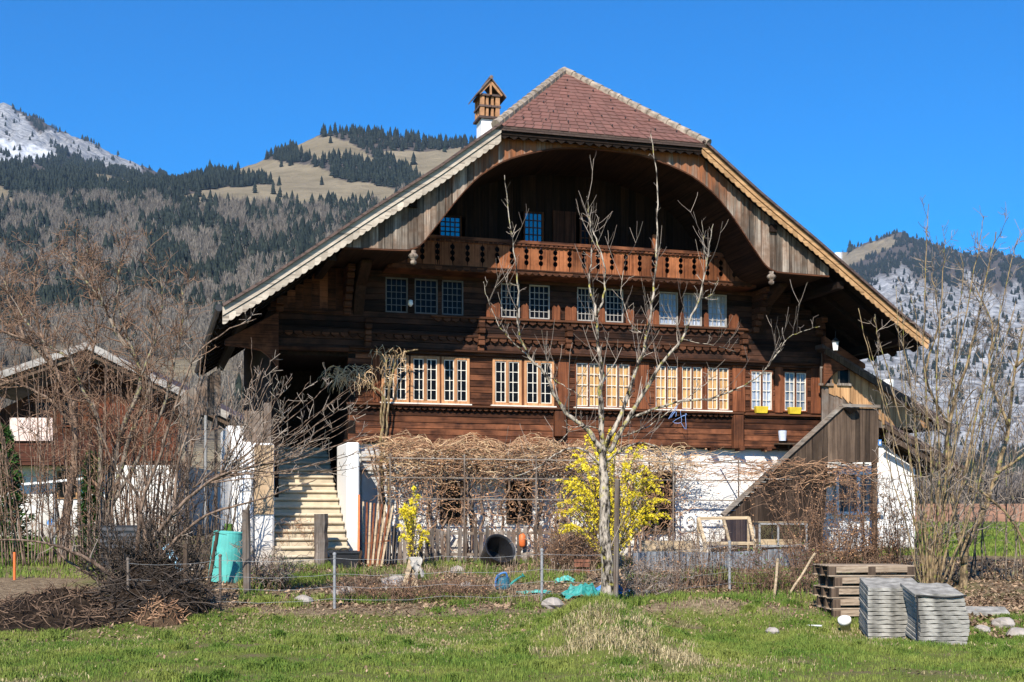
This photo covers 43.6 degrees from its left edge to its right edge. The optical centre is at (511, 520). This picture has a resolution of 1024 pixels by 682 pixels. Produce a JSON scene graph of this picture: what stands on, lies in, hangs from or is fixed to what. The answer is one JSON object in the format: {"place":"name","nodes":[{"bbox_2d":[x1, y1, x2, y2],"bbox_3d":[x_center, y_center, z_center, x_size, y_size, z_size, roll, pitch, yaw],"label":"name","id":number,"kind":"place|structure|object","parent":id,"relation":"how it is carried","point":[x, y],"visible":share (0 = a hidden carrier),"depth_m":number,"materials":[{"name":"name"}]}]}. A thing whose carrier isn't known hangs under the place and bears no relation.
{"place":"outdoors","nodes":[
{"label":"outdoors","id":0,"kind":"place"},
{"bbox_2d":[0,535,165,578],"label":"meadow grass","id":1,"kind":"structure","parent":0,"point":[45,573],"depth_m":30.77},
{"bbox_2d":[0,528,1023,681],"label":"ground","id":2,"kind":"structure","parent":0,"point":[21,584],"depth_m":22.42,"materials":[{"name":"plant"}]},
{"bbox_2d":[0,423,39,558],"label":"thuja","id":3,"kind":"object","parent":2,"relation":"on","point":[8,433],"visible":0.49,"depth_m":32.92,"materials":[{"name":"green plant"}]},
{"bbox_2d":[0,229,124,558],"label":"bare tree","id":4,"kind":"object","parent":2,"relation":"on","point":[14,335],"visible":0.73,"depth_m":33.63,"materials":[{"name":"brown plant"}]},
{"bbox_2d":[0,577,136,631],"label":"brush pile","id":5,"kind":"object","parent":2,"relation":"on","point":[61,608],"visible":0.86,"depth_m":23.04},
{"bbox_2d":[71,450,103,555],"bbox_3d":[-11.211,-0.426,34.000,1.069,2.933,1.086,0,0,0],"label":"thuja","id":6,"kind":"object","parent":2,"relation":"on","point":[84,491],"visible":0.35,"depth_m":33.88,"materials":[{"name":"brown plant"}]},
{"bbox_2d":[0,213,221,563],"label":"bare tree","id":7,"kind":"object","parent":2,"relation":"on","point":[139,369],"visible":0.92,"depth_m":31.33,"materials":[{"name":"brown plant"}]},
{"bbox_2d":[0,326,230,565],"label":"thicket","id":8,"kind":"object","parent":2,"relation":"on","point":[40,493],"visible":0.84,"depth_m":31.01,"materials":[{"name":"brown plant"}]},
{"bbox_2d":[0,342,243,536],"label":"chalet","id":9,"kind":"object","parent":2,"relation":"on","point":[22,393],"visible":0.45,"depth_m":46.47,"materials":[{"name":"wood"}]},
{"bbox_2d":[66,337,206,547],"bbox_3d":[-10.099,-1.928,34.782,4.025,5.955,1.516,0,0,7],"label":"hazel shrub","id":10,"kind":"object","parent":2,"relation":"on","point":[135,474],"visible":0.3,"depth_m":34.65,"materials":[{"name":"brown plant"}]},
{"bbox_2d":[61,494,224,595],"bbox_3d":[-7.045,0.533,24.228,3.217,2.073,1.597,0,0,0],"label":"thicket","id":11,"kind":"object","parent":2,"relation":"on","point":[118,550],"visible":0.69,"depth_m":24.21,"materials":[{"name":"brown plant"}]},
{"bbox_2d":[84,541,230,623],"bbox_3d":[-6.700,1.261,23.991,2.866,1.896,2.566,0,0,0],"label":"brush pile","id":12,"kind":"object","parent":2,"relation":"on","point":[190,593],"visible":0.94,"depth_m":23.58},
{"bbox_2d":[128,592,190,626],"bbox_3d":[-6.361,1.635,23.150,1.132,0.679,0.924,0,0,0],"label":"brush pile","id":13,"kind":"object","parent":2,"relation":"on","point":[162,615],"visible":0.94,"depth_m":22.96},
{"bbox_2d":[0,309,373,583],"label":"orchard tree","id":14,"kind":"object","parent":2,"relation":"on","point":[224,473],"visible":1,"depth_m":24.28,"materials":[{"name":"brown plant"}]},
{"bbox_2d":[181,367,220,542],"bbox_3d":[-8.162,-1.465,33.566,1.018,5.130,0.143,0,0,-16],"label":"wooden screen","id":15,"kind":"object","parent":2,"relation":"on","point":[214,386],"visible":0.77,"depth_m":33.56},
{"bbox_2d":[142,424,274,569],"bbox_3d":[-7.266,-0.534,30.713,3.400,3.454,1.441,0,0,-9],"label":"thicket","id":16,"kind":"object","parent":2,"relation":"on","point":[190,483],"visible":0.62,"depth_m":30.66,"materials":[{"name":"brown plant"}]},
{"bbox_2d":[208,530,242,582],"bbox_3d":[-6.356,0.807,28.435,0.796,1.170,0.770,0,0,0],"label":"plastic barrel","id":17,"kind":"object","parent":2,"relation":"on","point":[229,568],"visible":0.58,"depth_m":28.12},
{"bbox_2d":[242,509,250,594],"bbox_3d":[-5.464,0.696,26.390,0.185,1.834,0.172,0,0,0],"label":"wooden post","id":18,"kind":"object","parent":2,"relation":"on","point":[246,538],"visible":0.8,"depth_m":26.32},
{"bbox_2d":[226,538,319,588],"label":"currant bush","id":19,"kind":"object","parent":2,"relation":"on","point":[280,574],"visible":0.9,"depth_m":27.07,"materials":[{"name":"brown plant"}]},
{"bbox_2d":[221,403,349,566],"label":"stone staircase","id":20,"kind":"structure","parent":2,"relation":"on","point":[311,499],"depth_m":32.25,"materials":[{"name":"stone"}]},
{"bbox_2d":[314,514,327,565],"bbox_3d":[-4.660,0.537,31.283,0.345,1.390,0.348,0,0,0],"label":"wooden post","id":21,"kind":"object","parent":2,"relation":"on","point":[320,532],"visible":0.84,"depth_m":31.15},
{"bbox_2d":[362,502,393,565],"bbox_3d":[-3.322,0.337,31.611,0.783,1.602,0.320,0,0,0],"label":"folding lattice","id":22,"kind":"object","parent":2,"relation":"on","point":[374,562],"visible":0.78,"depth_m":31.60,"materials":[{"name":"brown wood"}]},
{"bbox_2d":[321,565,503,605],"bbox_3d":[-1.993,1.439,25.599,3.749,1.073,1.947,0,0,0],"label":"dead shrub","id":23,"kind":"object","parent":2,"relation":"on","point":[408,589],"visible":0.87,"depth_m":25.43,"materials":[{"name":"brown plant"}]},
{"bbox_2d":[396,485,429,563],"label":"forsythia bush","id":24,"kind":"object","parent":2,"relation":"on","point":[409,515],"visible":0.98,"depth_m":30.28,"materials":[{"name":"yellow plant"}]},
{"bbox_2d":[126,540,808,610],"bbox_3d":[-0.344,1.140,25.347,13.980,1.433,0.550,0,0,-16],"label":"wire fence","id":25,"kind":"object","parent":2,"relation":"on","point":[128,563],"visible":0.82,"depth_m":24.61,"materials":[{"name":"metal"}]},
{"bbox_2d":[370,525,598,564],"bbox_3d":[-0.673,0.648,32.325,5.826,1.052,0.070,0,0,0],"label":"picket fence","id":26,"kind":"object","parent":2,"relation":"on","point":[439,534],"visible":0.35,"depth_m":32.29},
{"bbox_2d":[480,534,515,565],"bbox_3d":[-0.427,0.786,31.399,0.799,0.901,0.895,0,0,-42],"label":"plastic tub","id":27,"kind":"object","parent":2,"relation":"on","point":[499,545],"visible":0.88,"depth_m":31.47,"materials":[{"name":"plastic"}]},
{"bbox_2d":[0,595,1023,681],"bbox_3d":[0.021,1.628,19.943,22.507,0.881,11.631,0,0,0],"label":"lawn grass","id":28,"kind":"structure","parent":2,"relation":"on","point":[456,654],"depth_m":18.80,"materials":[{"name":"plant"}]},
{"bbox_2d":[0,590,1023,681],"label":"tussock grass","id":29,"kind":"structure","parent":2,"relation":"on","point":[278,663],"depth_m":19.84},
{"bbox_2d":[0,597,1023,681],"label":"dry grass","id":30,"kind":"structure","parent":2,"relation":"on","point":[420,649],"depth_m":20.64,"materials":[{"name":"plant"}]},
{"bbox_2d":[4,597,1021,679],"bbox_3d":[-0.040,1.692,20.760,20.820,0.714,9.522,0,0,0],"label":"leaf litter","id":31,"kind":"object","parent":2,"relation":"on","point":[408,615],"visible":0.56,"depth_m":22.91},
{"bbox_2d":[236,555,860,604],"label":"weed grass","id":32,"kind":"structure","parent":2,"relation":"on","point":[319,580],"depth_m":27.76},
{"bbox_2d":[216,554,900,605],"bbox_3d":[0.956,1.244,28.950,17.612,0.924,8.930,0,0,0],"label":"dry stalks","id":33,"kind":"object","parent":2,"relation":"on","point":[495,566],"visible":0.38,"depth_m":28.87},
{"bbox_2d":[511,500,612,569],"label":"rose bush","id":34,"kind":"object","parent":2,"relation":"on","point":[561,553],"visible":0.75,"depth_m":30.55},
{"bbox_2d":[194,67,933,560],"bbox_3d":[0.521,-5.989,38.986,19.330,14.778,13.525,0,0,-16],"label":"farmhouse","id":35,"kind":"object","parent":2,"relation":"on","point":[434,243],"visible":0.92,"depth_m":34.90,"materials":[{"name":"brown wood"}]},
{"bbox_2d":[319,344,417,551],"bbox_3d":[-3.792,-1.797,33.633,2.630,5.633,1.068,0,0,0],"label":"climbing vine","id":36,"kind":"object","parent":35,"relation":"attached to","point":[344,379],"visible":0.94,"depth_m":33.66,"materials":[{"name":"brown plant"}]},
{"bbox_2d":[381,355,408,401],"bbox_3d":[-3.113,-3.770,34.098,0.738,1.260,0.097,0,0,-16],"label":"window","id":37,"kind":"structure","parent":35,"relation":"in","point":[402,394],"depth_m":34.10,"materials":[{"name":"brown wood"}]},
{"bbox_2d":[385,277,407,312],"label":"window","id":38,"kind":"structure","parent":35,"relation":"in","point":[396,300],"depth_m":34.07,"materials":[{"name":"blue glass"}]},
{"bbox_2d":[410,355,439,402],"bbox_3d":[-2.329,-3.770,34.324,0.794,1.260,0.097,0,0,-16],"label":"window","id":39,"kind":"structure","parent":35,"relation":"in","point":[425,381],"depth_m":34.31,"materials":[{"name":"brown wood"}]},
{"bbox_2d":[414,279,437,313],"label":"window","id":40,"kind":"structure","parent":35,"relation":"in","point":[426,290],"depth_m":34.29,"materials":[{"name":"blue glass"}]},
{"bbox_2d":[441,280,462,314],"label":"window","id":41,"kind":"structure","parent":35,"relation":"in","point":[452,291],"depth_m":34.48,"materials":[{"name":"blue glass"}]},
{"bbox_2d":[441,357,469,403],"bbox_3d":[-1.527,-3.770,34.554,0.781,1.260,0.097,0,0,-16],"label":"window","id":42,"kind":"structure","parent":35,"relation":"in","point":[455,371],"depth_m":34.53,"materials":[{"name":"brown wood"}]},
{"bbox_2d":[492,358,521,404],"bbox_3d":[-0.135,-3.770,34.953,0.823,1.260,0.097,0,0,-16],"label":"window","id":43,"kind":"structure","parent":35,"relation":"in","point":[506,373],"depth_m":34.94,"materials":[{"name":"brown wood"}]},
{"bbox_2d":[506,481,531,522],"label":"cellar window","id":44,"kind":"structure","parent":35,"relation":"in","point":[523,495],"depth_m":35.18,"materials":[{"name":"black glass"}]},
{"bbox_2d":[523,211,543,250],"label":"window","id":45,"kind":"structure","parent":35,"relation":"in","point":[533,224],"depth_m":35.22,"materials":[{"name":"blue"}]},
{"bbox_2d":[524,360,553,405],"bbox_3d":[0.745,-3.770,35.205,0.860,1.260,0.097,0,0,-16],"label":"window","id":46,"kind":"structure","parent":35,"relation":"in","point":[537,392],"depth_m":35.18,"materials":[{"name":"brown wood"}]},
{"bbox_2d":[529,285,549,318],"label":"window","id":47,"kind":"structure","parent":35,"relation":"in","point":[539,295],"depth_m":35.17,"materials":[{"name":"white glass"}]},
{"bbox_2d":[552,210,575,252],"bbox_3d":[1.447,-7.975,35.438,0.671,1.150,0.045,0,0,-16],"label":"attic door","id":48,"kind":"structure","parent":35,"relation":"in","point":[563,222],"depth_m":35.41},
{"bbox_2d":[575,362,600,406],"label":"window","id":49,"kind":"structure","parent":35,"relation":"in","point":[591,378],"depth_m":35.64,"materials":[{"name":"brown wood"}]},
{"bbox_2d":[604,363,630,407],"bbox_3d":[2.956,-3.770,35.878,0.764,1.260,0.113,0,0,-16],"label":"window","id":50,"kind":"structure","parent":35,"relation":"in","point":[614,387],"depth_m":35.87,"materials":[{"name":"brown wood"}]},
{"bbox_2d":[641,471,674,533],"bbox_3d":[4.154,-0.500,36.337,0.997,1.760,0.078,0,0,-16],"label":"cellar window","id":51,"kind":"structure","parent":35,"relation":"in","point":[664,481],"depth_m":36.36,"materials":[{"name":"black glass"}]},
{"bbox_2d":[654,364,678,408],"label":"window","id":52,"kind":"structure","parent":35,"relation":"in","point":[665,383],"depth_m":36.30,"materials":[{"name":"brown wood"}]},
{"bbox_2d":[659,292,677,324],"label":"window","id":53,"kind":"structure","parent":35,"relation":"in","point":[670,298],"depth_m":36.24,"materials":[{"name":"blue glass"}]},
{"bbox_2d":[681,365,702,409],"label":"window","id":54,"kind":"structure","parent":35,"relation":"in","point":[689,377],"depth_m":36.51,"materials":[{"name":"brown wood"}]},
{"bbox_2d":[706,366,729,410],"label":"window","id":55,"kind":"structure","parent":35,"relation":"in","point":[714,387],"depth_m":36.74,"materials":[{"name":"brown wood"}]},
{"bbox_2d":[749,370,772,411],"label":"window","id":56,"kind":"structure","parent":35,"relation":"in","point":[761,389],"depth_m":37.11,"materials":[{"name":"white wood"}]},
{"bbox_2d":[783,371,806,411],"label":"window","id":57,"kind":"structure","parent":35,"relation":"in","point":[794,382],"depth_m":37.40,"materials":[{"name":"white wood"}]},
{"bbox_2d":[512,522,636,569],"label":"dead shrub","id":58,"kind":"object","parent":2,"relation":"on","point":[567,555],"visible":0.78,"depth_m":30.46,"materials":[{"name":"brown plant"}]},
{"bbox_2d":[182,557,1023,610],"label":"bed litter","id":59,"kind":"object","parent":2,"relation":"on","point":[1009,563],"visible":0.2,"depth_m":27.50,"materials":[{"name":"brown plant"}]},
{"bbox_2d":[552,428,671,561],"bbox_3d":[2.372,-0.529,30.514,2.840,3.400,1.770,0,0,0],"label":"forsythia bush","id":60,"kind":"object","parent":2,"relation":"on","point":[589,500],"visible":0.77,"depth_m":30.36,"materials":[{"name":"yellow plant"}]},
{"bbox_2d":[359,453,868,562],"bbox_3d":[2.989,-0.310,35.164,14.738,2.820,1.232,0,0,-16],"label":"trellis","id":61,"kind":"object","parent":2,"relation":"on","point":[536,478],"visible":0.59,"depth_m":33.85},
{"bbox_2d":[354,428,889,558],"bbox_3d":[3.273,-0.722,35.047,15.729,3.490,1.720,0,0,-13],"label":"grape vine","id":62,"kind":"object","parent":61,"relation":"attached to","point":[423,448],"visible":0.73,"depth_m":34.18,"materials":[{"name":"plant"}]},
{"bbox_2d":[527,595,704,664],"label":"dry tussock grass","id":63,"kind":"structure","parent":2,"relation":"on","point":[594,636],"depth_m":18.79,"materials":[{"name":"plant"}]},
{"bbox_2d":[613,480,619,596],"bbox_3d":[1.979,0.498,24.274,0.143,2.532,0.112,0,0,0],"label":"wooden post","id":64,"kind":"object","parent":2,"relation":"on","point":[616,540],"visible":0.84,"depth_m":24.23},
{"bbox_2d":[596,546,694,596],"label":"dead shrub","id":65,"kind":"object","parent":2,"relation":"on","point":[638,582],"visible":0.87,"depth_m":25.88,"materials":[{"name":"brown plant"}]},
{"bbox_2d":[483,134,819,595],"bbox_3d":[2.531,-2.998,24.319,6.140,9.466,2.146,0,0,0],"label":"pear tree","id":66,"kind":"object","parent":2,"relation":"on","point":[607,578],"visible":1,"depth_m":24.23,"materials":[{"name":"grey plant"}]},
{"bbox_2d":[638,516,738,588],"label":"berry bush","id":67,"kind":"object","parent":2,"relation":"on","point":[696,545],"visible":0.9,"depth_m":27.46,"materials":[{"name":"brown plant"}]},
{"bbox_2d":[633,549,807,570],"bbox_3d":[5.004,0.975,30.510,4.335,0.577,0.079,0,0,-8],"label":"corrugated edging","id":68,"kind":"object","parent":2,"relation":"on","point":[642,554],"visible":0.27,"depth_m":30.53,"materials":[{"name":"grey metal"}]},
{"bbox_2d":[696,516,755,551],"bbox_3d":[5.193,0.525,31.074,1.366,1.251,0.575,0,0,0],"label":"window frame","id":69,"kind":"object","parent":2,"relation":"on","point":[750,531],"visible":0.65,"depth_m":31.15,"materials":[{"name":"beige wood"}]},
{"bbox_2d":[714,532,835,591],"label":"dead shrub","id":70,"kind":"object","parent":2,"relation":"on","point":[771,579],"visible":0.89,"depth_m":26.82,"materials":[{"name":"brown plant"}]},
{"bbox_2d":[711,404,879,554],"bbox_3d":[7.869,-1.088,36.513,4.909,4.376,1.730,0,0,-16],"label":"covered stair","id":71,"kind":"object","parent":2,"relation":"on","point":[838,433],"visible":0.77,"depth_m":35.84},
{"bbox_2d":[707,344,953,449],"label":"barn","id":72,"kind":"structure","parent":2,"relation":"on","point":[854,383],"depth_m":37.55,"materials":[{"name":"wood"}]},
{"bbox_2d":[713,471,954,572],"bbox_3d":[7.593,0.071,29.957,5.728,2.549,2.091,0,0,0],"label":"rose hedge","id":73,"kind":"object","parent":2,"relation":"on","point":[842,551],"visible":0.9,"depth_m":29.84,"materials":[{"name":"brown plant"}]},
{"bbox_2d":[859,625,909,639],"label":"fibre slab","id":74,"kind":"object","parent":2,"relation":"on","point":[862,630],"depth_m":21.53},
{"bbox_2d":[859,620,908,636],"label":"fibre slab","id":75,"kind":"object","parent":74,"relation":"on","point":[882,634],"depth_m":21.50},
{"bbox_2d":[859,617,905,632],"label":"fibre slab","id":76,"kind":"object","parent":75,"relation":"on","point":[891,630],"depth_m":21.50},
{"bbox_2d":[859,613,906,628],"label":"fibre slab","id":77,"kind":"object","parent":76,"relation":"on","point":[885,626],"depth_m":21.50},
{"bbox_2d":[859,609,907,623],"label":"fibre slab","id":78,"kind":"object","parent":77,"relation":"on","point":[883,621],"depth_m":21.50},
{"bbox_2d":[860,605,907,619],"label":"fibre slab","id":79,"kind":"object","parent":78,"relation":"on","point":[883,617],"depth_m":21.50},
{"bbox_2d":[859,601,908,615],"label":"fibre slab","id":80,"kind":"object","parent":79,"relation":"on","point":[873,613],"depth_m":21.50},
{"bbox_2d":[859,597,907,611],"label":"fibre slab","id":81,"kind":"object","parent":80,"relation":"on","point":[887,609],"depth_m":21.50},
{"bbox_2d":[859,593,906,607],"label":"fibre slab","id":82,"kind":"object","parent":81,"relation":"on","point":[884,605],"depth_m":21.50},
{"bbox_2d":[859,589,905,603],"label":"fibre slab","id":83,"kind":"object","parent":82,"relation":"on","point":[891,601],"depth_m":21.50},
{"bbox_2d":[859,586,904,599],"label":"fibre slab","id":84,"kind":"object","parent":83,"relation":"on","point":[886,597],"depth_m":21.50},
{"bbox_2d":[859,581,902,595],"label":"fibre slab","id":85,"kind":"object","parent":84,"relation":"on","point":[884,593],"depth_m":21.51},
{"bbox_2d":[859,577,916,591],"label":"fibre slab","id":86,"kind":"object","parent":85,"relation":"on","point":[880,584],"depth_m":21.93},
{"bbox_2d":[823,420,967,551],"bbox_3d":[10.557,-0.775,41.174,4.700,4.350,6.750,0,0,-16],"label":"annex","id":87,"kind":"object","parent":2,"relation":"on","point":[903,449],"visible":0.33,"depth_m":38.42,"materials":[{"name":"white paint"}]},
{"bbox_2d":[827,472,883,514],"bbox_3d":[10.103,-0.800,38.136,2.124,1.288,0.140,0,0,-16],"label":"window","id":88,"kind":"structure","parent":87,"relation":"in","point":[842,507],"depth_m":38.18,"materials":[{"name":"glass"}]},
{"bbox_2d":[904,630,966,644],"bbox_3d":[6.960,1.915,21.106,0.780,0.199,1.011,0,0,3],"label":"fibre slab","id":89,"kind":"object","parent":2,"relation":"on","point":[909,634],"depth_m":20.61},
{"bbox_2d":[906,626,967,640],"bbox_3d":[6.973,1.848,21.105,0.780,0.197,1.012,0,0,3],"label":"fibre slab","id":90,"kind":"object","parent":89,"relation":"on","point":[940,638],"depth_m":20.62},
{"bbox_2d":[906,622,968,636],"bbox_3d":[6.988,1.777,21.106,0.780,0.198,1.012,0,0,3],"label":"fibre slab","id":91,"kind":"object","parent":90,"relation":"on","point":[914,629],"depth_m":20.62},
{"bbox_2d":[907,618,969,632],"bbox_3d":[7.000,1.710,21.106,0.780,0.197,1.010,0,0,3],"label":"fibre slab","id":92,"kind":"object","parent":91,"relation":"on","point":[911,622],"depth_m":20.62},
{"bbox_2d":[907,614,969,627],"bbox_3d":[6.998,1.644,21.107,0.780,0.198,1.011,0,0,3],"label":"fibre slab","id":93,"kind":"object","parent":92,"relation":"on","point":[933,625],"depth_m":20.62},
{"bbox_2d":[908,610,969,623],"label":"fibre slab","id":94,"kind":"object","parent":93,"relation":"on","point":[945,621],"depth_m":20.62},
{"bbox_2d":[906,606,968,619],"bbox_3d":[6.988,1.505,21.105,0.780,0.198,1.012,0,0,3],"label":"fibre slab","id":95,"kind":"object","parent":94,"relation":"on","point":[941,617],"depth_m":20.62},
{"bbox_2d":[905,602,967,614],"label":"fibre slab","id":96,"kind":"object","parent":95,"relation":"on","point":[937,612],"depth_m":20.62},
{"bbox_2d":[905,598,965,610],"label":"fibre slab","id":97,"kind":"object","parent":96,"relation":"on","point":[942,608],"depth_m":20.62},
{"bbox_2d":[903,593,965,606],"bbox_3d":[6.932,1.295,21.107,0.819,0.199,1.034,0,0,0],"label":"fibre slab","id":98,"kind":"object","parent":97,"relation":"on","point":[941,604],"depth_m":20.62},
{"bbox_2d":[902,589,964,601],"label":"fibre slab","id":99,"kind":"object","parent":98,"relation":"on","point":[921,599],"depth_m":20.62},
{"bbox_2d":[900,583,963,597],"bbox_3d":[6.912,1.153,21.105,0.780,0.198,1.011,0,0,4],"label":"fibre slab","id":100,"kind":"object","parent":99,"relation":"on","point":[935,589],"depth_m":21.00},
{"bbox_2d":[858,196,1023,584],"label":"hazel shrub","id":101,"kind":"object","parent":2,"relation":"on","point":[928,564],"visible":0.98,"depth_m":26.64,"materials":[{"name":"brown plant"}]},
{"bbox_2d":[866,307,1023,579],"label":"thicket","id":102,"kind":"object","parent":2,"relation":"on","point":[982,541],"visible":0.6,"depth_m":28.78,"materials":[{"name":"brown plant"}]},
{"bbox_2d":[888,202,1023,588],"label":"bare tree","id":103,"kind":"object","parent":2,"relation":"on","point":[965,544],"visible":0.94,"depth_m":27.61,"materials":[{"name":"brown plant"}]},
{"bbox_2d":[915,504,1023,522],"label":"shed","id":104,"kind":"structure","parent":2,"relation":"on","point":[1001,517],"depth_m":66.92,"materials":[{"name":"wood"}]},
{"bbox_2d":[964,594,1023,637],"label":"rubble litter","id":105,"kind":"object","parent":2,"relation":"on","point":[983,602],"visible":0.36,"depth_m":24.10,"materials":[{"name":"grey stone"}]},
{"bbox_2d":[0,102,1023,471],"bbox_3d":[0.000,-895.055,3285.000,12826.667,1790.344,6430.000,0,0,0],"label":"hills","id":106,"kind":"structure","parent":0,"point":[302,180],"depth_m":2232.57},
{"bbox_2d":[0,181,404,429],"bbox_3d":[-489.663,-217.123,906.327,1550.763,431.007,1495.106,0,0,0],"label":"leafless forest","id":107,"kind":"object","parent":106,"relation":"on","point":[202,241],"visible":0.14,"depth_m":953.58,"materials":[{"name":"plant"}]},
{"bbox_2d":[0,122,476,411],"bbox_3d":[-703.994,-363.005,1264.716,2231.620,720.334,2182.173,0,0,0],"label":"conifer forest","id":108,"kind":"object","parent":106,"relation":"on","point":[49,181],"visible":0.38,"depth_m":1384.84,"materials":[{"name":"plant"}]},
{"bbox_2d":[0,103,1023,379],"bbox_3d":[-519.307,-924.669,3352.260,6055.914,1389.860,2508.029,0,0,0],"label":"mountain forest","id":109,"kind":"object","parent":106,"relation":"on","point":[62,153],"visible":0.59,"depth_m":3519.48,"materials":[{"name":"grey wood"}]},
{"bbox_2d":[868,329,1023,503],"bbox_3d":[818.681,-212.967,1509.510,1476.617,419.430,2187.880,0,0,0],"label":"leafless forest","id":110,"kind":"object","parent":106,"relation":"on","point":[1016,484],"visible":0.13,"depth_m":459.99,"materials":[{"name":"plant"}]},
{"bbox_2d":[872,328,1023,503],"bbox_3d":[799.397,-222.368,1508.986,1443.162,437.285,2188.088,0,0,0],"label":"conifer forest","id":111,"kind":"object","parent":106,"relation":"on","point":[995,454],"visible":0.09,"depth_m":1441.45,"materials":[{"name":"plant"}]},
{"bbox_2d":[0,0,1023,258],"label":"sky","id":112,"kind":"structure","parent":0,"point":[846,114],"materials":[{"name":"blue"}]},
{"bbox_2d":[818,574,911,586],"bbox_3d":[6.636,1.138,24.126,1.450,0.200,1.000,0,0,-4],"label":"wooden pallet","id":113,"kind":"object","parent":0,"point":[843,581],"visible":0.52,"depth_m":23.64,"materials":[{"name":"brown wood"}]},
{"bbox_2d":[813,564,914,575],"bbox_3d":[6.610,0.936,24.122,1.620,0.200,1.000,0,0,-4],"label":"wooden pallet","id":114,"kind":"object","parent":113,"relation":"on","point":[863,569],"visible":1,"depth_m":23.65,"materials":[{"name":"brown wood"}]},
{"bbox_2d":[880,521,1023,556],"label":"field grass","id":115,"kind":"structure","parent":0,"point":[990,543],"depth_m":42.26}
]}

